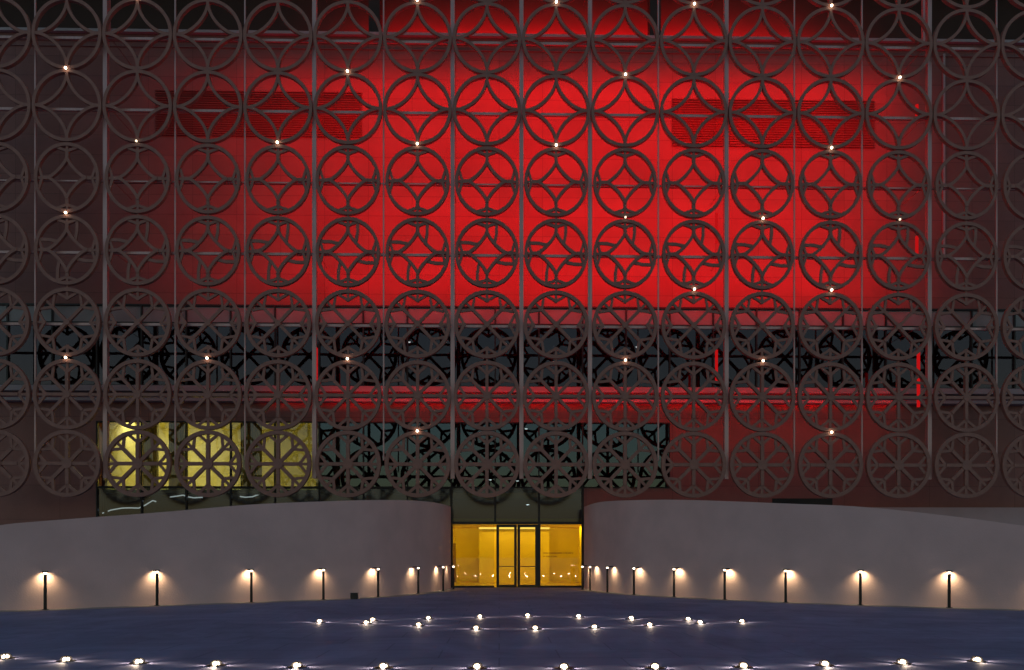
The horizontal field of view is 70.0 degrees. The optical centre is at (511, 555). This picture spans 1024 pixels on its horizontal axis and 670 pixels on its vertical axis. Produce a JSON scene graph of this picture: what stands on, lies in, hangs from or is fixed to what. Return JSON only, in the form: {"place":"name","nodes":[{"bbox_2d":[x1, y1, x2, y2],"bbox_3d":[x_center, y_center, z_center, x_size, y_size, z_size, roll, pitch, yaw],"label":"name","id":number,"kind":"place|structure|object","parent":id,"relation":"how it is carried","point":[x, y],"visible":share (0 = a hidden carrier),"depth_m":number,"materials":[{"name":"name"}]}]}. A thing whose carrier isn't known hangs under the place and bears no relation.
{"place":"outdoors","nodes":[
{"label":"outdoors","id":0,"kind":"place"},
{"bbox_2d":[0,587,1023,669],"bbox_3d":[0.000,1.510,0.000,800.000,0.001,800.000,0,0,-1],"label":"ground","id":1,"kind":"structure","parent":0,"point":[285,635],"depth_m":13.81,"materials":[{"name":"stone"}]},
{"bbox_2d":[0,500,450,609],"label":"curved wall","id":2,"kind":"structure","parent":1,"relation":"on","point":[285,551],"depth_m":23.40,"materials":[{"name":"white paint"}]},
{"bbox_2d":[0,0,1023,587],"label":"museum building","id":3,"kind":"structure","parent":1,"relation":"on","point":[508,538],"depth_m":34.58,"materials":[{"name":"metal"}]},
{"bbox_2d":[6,303,50,384],"bbox_3d":[-22.526,-9.840,34.175,2.067,3.830,0.195,0,0,-1],"label":"window","id":4,"kind":"structure","parent":3,"relation":"in","point":[23,358],"depth_m":34.17,"materials":[{"name":"black glass"}]},
{"bbox_2d":[51,303,95,384],"bbox_3d":[-20.460,-9.840,34.211,2.067,3.830,0.195,0,0,-1],"label":"window","id":5,"kind":"structure","parent":3,"relation":"in","point":[67,336],"depth_m":34.21,"materials":[{"name":"black glass"}]},
{"bbox_2d":[140,304,184,384],"bbox_3d":[-16.327,-9.840,34.283,2.067,3.830,0.195,0,0,-1],"label":"window","id":6,"kind":"structure","parent":3,"relation":"in","point":[164,358],"depth_m":34.27,"materials":[{"name":"black glass"}]},
{"bbox_2d":[185,304,229,384],"bbox_3d":[-14.260,-9.840,34.319,2.067,3.830,0.195,0,0,-1],"label":"window","id":7,"kind":"structure","parent":3,"relation":"in","point":[208,336],"depth_m":34.32,"materials":[{"name":"black glass"}]},
{"bbox_2d":[229,304,273,385],"bbox_3d":[-12.194,-9.840,34.355,2.067,3.830,0.195,0,0,-1],"label":"window","id":8,"kind":"structure","parent":3,"relation":"in","point":[254,358],"depth_m":34.35,"materials":[{"name":"black glass"}]},
{"bbox_2d":[274,305,317,385],"bbox_3d":[-10.127,-9.840,34.391,2.067,3.830,0.195,0,0,-1],"label":"window","id":9,"kind":"structure","parent":3,"relation":"in","point":[302,359],"depth_m":34.38,"materials":[{"name":"black glass"}]},
{"bbox_2d":[318,305,361,385],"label":"window","id":10,"kind":"structure","parent":3,"relation":"in","point":[348,337],"depth_m":34.42,"materials":[{"name":"black glass"}]},
{"bbox_2d":[362,305,406,385],"bbox_3d":[-5.994,-9.840,34.463,2.067,3.830,0.195,0,0,-1],"label":"window","id":11,"kind":"structure","parent":3,"relation":"in","point":[373,359],"depth_m":34.46,"materials":[{"name":"black glass"}]},
{"bbox_2d":[363,422,406,487],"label":"window","id":12,"kind":"structure","parent":3,"relation":"in","point":[374,430],"depth_m":34.45,"materials":[{"name":"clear glass"}]},
{"bbox_2d":[407,305,450,385],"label":"window","id":13,"kind":"structure","parent":3,"relation":"in","point":[442,359],"depth_m":34.49,"materials":[{"name":"black glass"}]},
{"bbox_2d":[455,306,493,386],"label":"window","id":14,"kind":"structure","parent":3,"relation":"in","point":[463,359],"depth_m":34.53,"materials":[{"name":"black glass"}]},
{"bbox_2d":[0,0,1023,479],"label":"screen frame","id":15,"kind":"object","parent":3,"relation":"attached to","point":[590,256],"visible":0.63,"depth_m":32.21,"materials":[{"name":"metal"}]},
{"bbox_2d":[33,430,101,496],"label":"lattice roundel","id":16,"kind":"object","parent":15,"relation":"attached to","point":[67,463],"visible":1,"depth_m":31.59,"materials":[{"name":"metal"}]},
{"bbox_2d":[32,359,101,429],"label":"lattice roundel","id":17,"kind":"object","parent":16,"relation":"on","point":[66,393],"visible":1,"depth_m":31.60,"materials":[{"name":"metal"}]},
{"bbox_2d":[33,286,101,356],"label":"lattice roundel","id":18,"kind":"object","parent":17,"relation":"on","point":[40,307],"visible":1,"depth_m":31.60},
{"bbox_2d":[34,214,100,285],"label":"lattice roundel","id":19,"kind":"object","parent":18,"relation":"on","point":[39,249],"visible":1,"depth_m":31.59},
{"bbox_2d":[34,142,100,213],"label":"lattice roundel","id":20,"kind":"object","parent":19,"relation":"attached to","point":[70,147],"visible":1,"depth_m":31.59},
{"bbox_2d":[31,69,102,142],"bbox_3d":[-19.234,-19.460,31.654,2.979,3.226,0.170,0,0,-1],"label":"lattice roundel","id":21,"kind":"object","parent":20,"relation":"on","point":[43,82],"visible":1,"depth_m":31.59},
{"bbox_2d":[31,0,102,69],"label":"lattice roundel","id":22,"kind":"object","parent":21,"relation":"on","point":[56,23],"visible":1,"depth_m":31.59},
{"bbox_2d":[104,430,171,496],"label":"lattice roundel","id":23,"kind":"object","parent":15,"relation":"attached to","point":[137,463],"visible":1,"depth_m":31.65,"materials":[{"name":"metal"}]},
{"bbox_2d":[103,358,172,429],"bbox_3d":[-16.211,-6.982,31.707,2.904,3.188,0.194,0,0,-1],"label":"lattice roundel","id":24,"kind":"object","parent":23,"relation":"on","point":[137,395],"visible":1,"depth_m":31.65,"materials":[{"name":"metal"}]},
{"bbox_2d":[104,286,171,357],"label":"lattice roundel","id":25,"kind":"object","parent":24,"relation":"on","point":[110,308],"visible":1,"depth_m":31.65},
{"bbox_2d":[105,213,170,285],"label":"lattice roundel","id":26,"kind":"object","parent":25,"relation":"attached to","point":[163,250],"visible":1,"depth_m":31.64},
{"bbox_2d":[104,143,170,214],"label":"lattice roundel","id":27,"kind":"object","parent":26,"relation":"attached to","point":[138,151],"visible":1,"depth_m":31.64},
{"bbox_2d":[102,69,172,143],"bbox_3d":[-16.211,-19.460,31.707,2.979,3.226,0.170,0,0,-1],"label":"lattice roundel","id":28,"kind":"object","parent":27,"relation":"on","point":[115,81],"visible":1,"depth_m":31.64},
{"bbox_2d":[102,0,172,70],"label":"lattice roundel","id":29,"kind":"object","parent":28,"relation":"on","point":[114,10],"visible":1,"depth_m":31.64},
{"bbox_2d":[174,430,241,497],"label":"lattice roundel","id":30,"kind":"object","parent":15,"relation":"attached to","point":[208,464],"visible":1,"depth_m":31.70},
{"bbox_2d":[174,359,242,429],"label":"lattice roundel","id":31,"kind":"object","parent":30,"relation":"on","point":[208,394],"visible":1,"depth_m":31.70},
{"bbox_2d":[174,286,241,357],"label":"lattice roundel","id":32,"kind":"object","parent":31,"relation":"on","point":[208,290],"visible":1,"depth_m":31.70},
{"bbox_2d":[175,214,240,286],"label":"lattice roundel","id":33,"kind":"object","parent":32,"relation":"attached to","point":[217,221],"visible":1,"depth_m":31.70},
{"bbox_2d":[175,143,240,215],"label":"lattice roundel","id":34,"kind":"object","parent":33,"relation":"attached to","point":[214,148],"visible":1,"depth_m":31.69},
{"bbox_2d":[173,70,242,143],"bbox_3d":[-13.187,-19.460,31.760,2.979,3.226,0.170,0,0,-1],"label":"lattice roundel","id":35,"kind":"object","parent":34,"relation":"on","point":[186,81],"visible":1,"depth_m":31.69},
{"bbox_2d":[173,0,242,71],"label":"lattice roundel","id":36,"kind":"object","parent":35,"relation":"on","point":[232,36],"visible":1,"depth_m":31.69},
{"bbox_2d":[245,430,311,497],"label":"lattice roundel","id":37,"kind":"object","parent":15,"relation":"attached to","point":[278,463],"visible":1,"depth_m":31.75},
{"bbox_2d":[244,358,311,430],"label":"lattice roundel","id":38,"kind":"object","parent":37,"relation":"on","point":[277,394],"visible":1,"depth_m":31.75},
{"bbox_2d":[245,287,311,358],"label":"lattice roundel","id":39,"kind":"object","parent":38,"relation":"on","point":[278,291],"visible":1,"depth_m":31.75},
{"bbox_2d":[245,215,310,286],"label":"lattice roundel","id":40,"kind":"object","parent":39,"relation":"attached to","point":[286,221],"visible":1,"depth_m":31.75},
{"bbox_2d":[245,144,310,215],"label":"lattice roundel","id":41,"kind":"object","parent":40,"relation":"attached to","point":[280,148],"visible":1,"depth_m":31.74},
{"bbox_2d":[243,71,312,144],"bbox_3d":[-10.164,-19.460,31.812,2.979,3.226,0.170,0,0,-1],"label":"lattice roundel","id":42,"kind":"object","parent":41,"relation":"on","point":[256,82],"visible":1,"depth_m":31.74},
{"bbox_2d":[243,0,312,72],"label":"lattice roundel","id":43,"kind":"object","parent":42,"relation":"on","point":[255,11],"visible":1,"depth_m":31.74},
{"bbox_2d":[315,430,380,497],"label":"lattice roundel","id":44,"kind":"object","parent":15,"relation":"attached to","point":[347,463],"visible":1,"depth_m":31.80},
{"bbox_2d":[314,360,381,430],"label":"lattice roundel","id":45,"kind":"object","parent":44,"relation":"on","point":[347,395],"visible":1,"depth_m":31.80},
{"bbox_2d":[315,287,380,357],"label":"lattice roundel","id":46,"kind":"object","parent":45,"relation":"on","point":[334,295],"visible":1,"depth_m":31.81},
{"bbox_2d":[316,215,379,287],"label":"lattice roundel","id":47,"kind":"object","parent":46,"relation":"attached to","point":[347,225],"visible":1,"depth_m":31.80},
{"bbox_2d":[315,145,380,215],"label":"lattice roundel","id":48,"kind":"object","parent":47,"relation":"attached to","point":[350,149],"visible":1,"depth_m":31.80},
{"bbox_2d":[313,72,382,145],"bbox_3d":[-7.141,-19.460,31.865,2.979,3.226,0.170,0,0,-1],"label":"lattice roundel","id":49,"kind":"object","parent":48,"relation":"on","point":[338,97],"visible":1,"depth_m":31.79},
{"bbox_2d":[313,0,382,72],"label":"lattice roundel","id":50,"kind":"object","parent":49,"relation":"on","point":[339,24],"visible":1,"depth_m":31.79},
{"bbox_2d":[384,431,450,497],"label":"lattice roundel","id":51,"kind":"object","parent":15,"relation":"attached to","point":[417,463],"visible":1,"depth_m":31.85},
{"bbox_2d":[384,359,450,430],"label":"lattice roundel","id":52,"kind":"object","parent":51,"relation":"on","point":[417,395],"visible":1,"depth_m":31.86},
{"bbox_2d":[385,288,450,358],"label":"lattice roundel","id":53,"kind":"object","parent":52,"relation":"on","point":[409,294],"visible":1,"depth_m":31.86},
{"bbox_2d":[385,216,449,287],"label":"lattice roundel","id":54,"kind":"object","parent":53,"relation":"attached to","point":[408,282],"visible":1,"depth_m":31.85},
{"bbox_2d":[385,146,449,216],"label":"lattice roundel","id":55,"kind":"object","parent":54,"relation":"attached to","point":[411,150],"visible":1,"depth_m":31.85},
{"bbox_2d":[383,73,451,145],"bbox_3d":[-4.118,-19.460,31.918,2.979,3.226,0.170,0,0,-1],"label":"lattice roundel","id":56,"kind":"object","parent":55,"relation":"on","point":[417,77],"visible":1,"depth_m":31.85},
{"bbox_2d":[383,1,451,73],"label":"lattice roundel","id":57,"kind":"object","parent":56,"relation":"on","point":[406,28],"visible":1,"depth_m":31.85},
{"bbox_2d":[454,431,519,497],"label":"lattice roundel","id":58,"kind":"object","parent":15,"relation":"attached to","point":[486,464],"visible":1,"depth_m":31.91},
{"bbox_2d":[454,359,519,430],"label":"lattice roundel","id":59,"kind":"object","parent":58,"relation":"on","point":[485,395],"visible":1,"depth_m":31.91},
{"bbox_2d":[454,288,519,358],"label":"lattice roundel","id":60,"kind":"object","parent":59,"relation":"on","point":[479,294],"visible":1,"depth_m":31.91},
{"bbox_2d":[455,216,518,288],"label":"lattice roundel","id":61,"kind":"object","parent":60,"relation":"attached to","point":[496,223],"visible":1,"depth_m":31.91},
{"bbox_2d":[455,146,518,216],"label":"lattice roundel","id":62,"kind":"object","parent":61,"relation":"attached to","point":[482,150],"visible":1,"depth_m":31.90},
{"bbox_2d":[453,73,520,146],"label":"lattice roundel","id":63,"kind":"object","parent":62,"relation":"on","point":[503,81],"visible":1,"depth_m":31.90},
{"bbox_2d":[453,2,520,74],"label":"lattice roundel","id":64,"kind":"object","parent":63,"relation":"on","point":[496,27],"visible":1,"depth_m":31.90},
{"bbox_2d":[523,431,588,497],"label":"lattice roundel","id":65,"kind":"object","parent":15,"relation":"attached to","point":[555,464],"visible":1,"depth_m":31.96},
{"bbox_2d":[523,359,588,430],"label":"lattice roundel","id":66,"kind":"object","parent":65,"relation":"on","point":[556,395],"visible":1,"depth_m":31.96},
{"bbox_2d":[523,289,588,358],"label":"lattice roundel","id":67,"kind":"object","parent":66,"relation":"on","point":[569,297],"visible":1,"depth_m":31.96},
{"bbox_2d":[524,217,587,288],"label":"lattice roundel","id":68,"kind":"object","parent":67,"relation":"attached to","point":[573,253],"visible":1,"depth_m":31.96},
{"bbox_2d":[592,431,657,497],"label":"lattice roundel","id":69,"kind":"object","parent":15,"relation":"attached to","point":[624,464],"visible":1,"depth_m":32.01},
{"bbox_2d":[592,361,657,431],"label":"lattice roundel","id":70,"kind":"object","parent":69,"relation":"on","point":[624,396],"visible":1,"depth_m":32.01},
{"bbox_2d":[592,289,657,359],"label":"lattice roundel","id":71,"kind":"object","parent":70,"relation":"on","point":[638,297],"visible":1,"depth_m":32.02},
{"bbox_2d":[593,219,656,288],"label":"lattice roundel","id":72,"kind":"object","parent":71,"relation":"on","point":[634,224],"visible":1,"depth_m":32.01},
{"bbox_2d":[661,432,726,497],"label":"lattice roundel","id":73,"kind":"object","parent":15,"relation":"attached to","point":[693,464],"visible":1,"depth_m":32.07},
{"bbox_2d":[660,360,726,431],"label":"lattice roundel","id":74,"kind":"object","parent":73,"relation":"on","point":[693,396],"visible":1,"depth_m":32.07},
{"bbox_2d":[661,291,725,359],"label":"lattice roundel","id":75,"kind":"object","parent":74,"relation":"attached to","point":[692,324],"visible":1,"depth_m":32.07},
{"bbox_2d":[662,218,725,289],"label":"lattice roundel","id":76,"kind":"object","parent":75,"relation":"on","point":[691,224],"visible":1,"depth_m":32.06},
{"bbox_2d":[661,148,725,218],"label":"lattice roundel","id":77,"kind":"object","parent":76,"relation":"attached to","point":[690,153],"visible":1,"depth_m":32.06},
{"bbox_2d":[659,76,727,148],"bbox_3d":[7.975,-19.460,32.129,2.979,3.226,0.170,0,0,-1],"label":"lattice roundel","id":78,"kind":"object","parent":77,"relation":"on","point":[704,103],"visible":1,"depth_m":32.06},
{"bbox_2d":[659,5,727,76],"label":"lattice roundel","id":79,"kind":"object","parent":78,"relation":"on","point":[703,31],"visible":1,"depth_m":32.06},
{"bbox_2d":[729,432,794,497],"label":"lattice roundel","id":80,"kind":"object","parent":15,"relation":"attached to","point":[761,464],"visible":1,"depth_m":32.12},
{"bbox_2d":[729,362,795,431],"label":"lattice roundel","id":81,"kind":"object","parent":80,"relation":"on","point":[761,396],"visible":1,"depth_m":32.12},
{"bbox_2d":[729,290,794,359],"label":"lattice roundel","id":82,"kind":"object","parent":81,"relation":"on","point":[761,325],"visible":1,"depth_m":32.12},
{"bbox_2d":[730,220,793,289],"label":"lattice roundel","id":83,"kind":"object","parent":82,"relation":"on","point":[789,257],"visible":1,"depth_m":32.12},
{"bbox_2d":[730,149,793,219],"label":"lattice roundel","id":84,"kind":"object","parent":83,"relation":"attached to","point":[762,156],"visible":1,"depth_m":32.11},
{"bbox_2d":[728,77,795,148],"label":"lattice roundel","id":85,"kind":"object","parent":84,"relation":"on","point":[783,88],"visible":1,"depth_m":32.11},
{"bbox_2d":[728,6,796,77],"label":"lattice roundel","id":86,"kind":"object","parent":85,"relation":"on","point":[785,42],"visible":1,"depth_m":32.11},
{"bbox_2d":[797,432,862,497],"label":"lattice roundel","id":87,"kind":"object","parent":15,"relation":"attached to","point":[830,464],"visible":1,"depth_m":32.17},
{"bbox_2d":[797,361,863,431],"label":"lattice roundel","id":88,"kind":"object","parent":87,"relation":"on","point":[829,396],"visible":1,"depth_m":32.17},
{"bbox_2d":[797,292,862,360],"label":"lattice roundel","id":89,"kind":"object","parent":88,"relation":"attached to","point":[829,325],"visible":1,"depth_m":32.18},
{"bbox_2d":[798,219,861,290],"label":"lattice roundel","id":90,"kind":"object","parent":89,"relation":"on","point":[856,255],"visible":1,"depth_m":32.17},
{"bbox_2d":[798,150,862,219],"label":"lattice roundel","id":91,"kind":"object","parent":90,"relation":"attached to","point":[856,184],"visible":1,"depth_m":32.17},
{"bbox_2d":[796,77,864,149],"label":"lattice roundel","id":92,"kind":"object","parent":91,"relation":"on","point":[849,87],"visible":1,"depth_m":32.16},
{"bbox_2d":[796,6,864,78],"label":"lattice roundel","id":93,"kind":"object","parent":92,"relation":"on","point":[853,20],"visible":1,"depth_m":32.16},
{"bbox_2d":[865,432,930,497],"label":"lattice roundel","id":94,"kind":"object","parent":15,"relation":"attached to","point":[897,464],"visible":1,"depth_m":32.23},
{"bbox_2d":[865,361,931,431],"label":"lattice roundel","id":95,"kind":"object","parent":94,"relation":"on","point":[898,397],"visible":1,"depth_m":32.23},
{"bbox_2d":[865,291,930,360],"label":"lattice roundel","id":96,"kind":"object","parent":95,"relation":"on","point":[918,303],"visible":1,"depth_m":32.23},
{"bbox_2d":[866,221,929,290],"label":"lattice roundel","id":97,"kind":"object","parent":96,"relation":"on","point":[898,283],"visible":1,"depth_m":32.22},
{"bbox_2d":[866,150,930,220],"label":"lattice roundel","id":98,"kind":"object","parent":97,"relation":"attached to","point":[895,155],"visible":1,"depth_m":32.22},
{"bbox_2d":[864,78,932,150],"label":"lattice roundel","id":99,"kind":"object","parent":98,"relation":"on","point":[921,92],"visible":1,"depth_m":32.22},
{"bbox_2d":[864,7,932,79],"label":"lattice roundel","id":100,"kind":"object","parent":99,"relation":"on","point":[920,43],"visible":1,"depth_m":32.22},
{"bbox_2d":[933,432,998,498],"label":"lattice roundel","id":101,"kind":"object","parent":15,"relation":"attached to","point":[965,465],"visible":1,"depth_m":32.28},
{"bbox_2d":[932,361,999,432],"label":"lattice roundel","id":102,"kind":"object","parent":101,"relation":"on","point":[965,397],"visible":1,"depth_m":32.29,"materials":[{"name":"metal"}]},
{"bbox_2d":[933,291,998,361],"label":"lattice roundel","id":103,"kind":"object","parent":102,"relation":"on","point":[984,302],"visible":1,"depth_m":32.29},
{"bbox_2d":[934,220,997,291],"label":"lattice roundel","id":104,"kind":"object","parent":103,"relation":"attached to","point":[992,257],"visible":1,"depth_m":32.28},
{"bbox_2d":[934,151,997,221],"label":"lattice roundel","id":105,"kind":"object","parent":104,"relation":"attached to","point":[965,159],"visible":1,"depth_m":32.27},
{"bbox_2d":[932,79,999,151],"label":"lattice roundel","id":106,"kind":"object","parent":105,"relation":"on","point":[975,104],"visible":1,"depth_m":32.27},
{"bbox_2d":[932,8,1000,80],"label":"lattice roundel","id":107,"kind":"object","parent":106,"relation":"on","point":[988,44],"visible":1,"depth_m":32.27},
{"bbox_2d":[494,306,537,386],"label":"window","id":108,"kind":"structure","parent":3,"relation":"in","point":[510,359],"depth_m":34.57,"materials":[{"name":"black glass"}]},
{"bbox_2d":[538,306,581,386],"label":"window","id":109,"kind":"structure","parent":3,"relation":"in","point":[555,338],"depth_m":34.60,"materials":[{"name":"black glass"}]},
{"bbox_2d":[582,307,625,386],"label":"window","id":110,"kind":"structure","parent":3,"relation":"in","point":[600,360],"depth_m":34.64,"materials":[{"name":"black glass"}]},
{"bbox_2d":[625,307,668,386],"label":"window","id":111,"kind":"structure","parent":3,"relation":"in","point":[648,360],"depth_m":34.68,"materials":[{"name":"black glass"}]},
{"bbox_2d":[669,307,712,386],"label":"window","id":112,"kind":"structure","parent":3,"relation":"in","point":[692,339],"depth_m":34.71,"materials":[{"name":"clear glass"}]},
{"bbox_2d":[755,308,798,387],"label":"window","id":113,"kind":"structure","parent":3,"relation":"in","point":[784,360],"depth_m":34.78,"materials":[{"name":"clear glass"}]},
{"bbox_2d":[799,308,842,387],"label":"window","id":114,"kind":"structure","parent":3,"relation":"in","point":[807,361],"depth_m":34.82,"materials":[{"name":"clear glass"}]},
{"bbox_2d":[842,308,885,387],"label":"window","id":115,"kind":"structure","parent":3,"relation":"in","point":[872,362],"depth_m":34.86,"materials":[{"name":"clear glass"}]},
{"bbox_2d":[970,309,1014,388],"bbox_3d":[22.937,-9.840,34.968,2.067,3.830,0.195,0,0,-1],"label":"window","id":116,"kind":"structure","parent":3,"relation":"in","point":[1004,357],"depth_m":34.97,"materials":[{"name":"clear glass"}]},
{"bbox_2d":[584,500,1023,608],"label":"curved wall","id":117,"kind":"structure","parent":1,"relation":"on","point":[824,553],"depth_m":23.43,"materials":[{"name":"white paint"}]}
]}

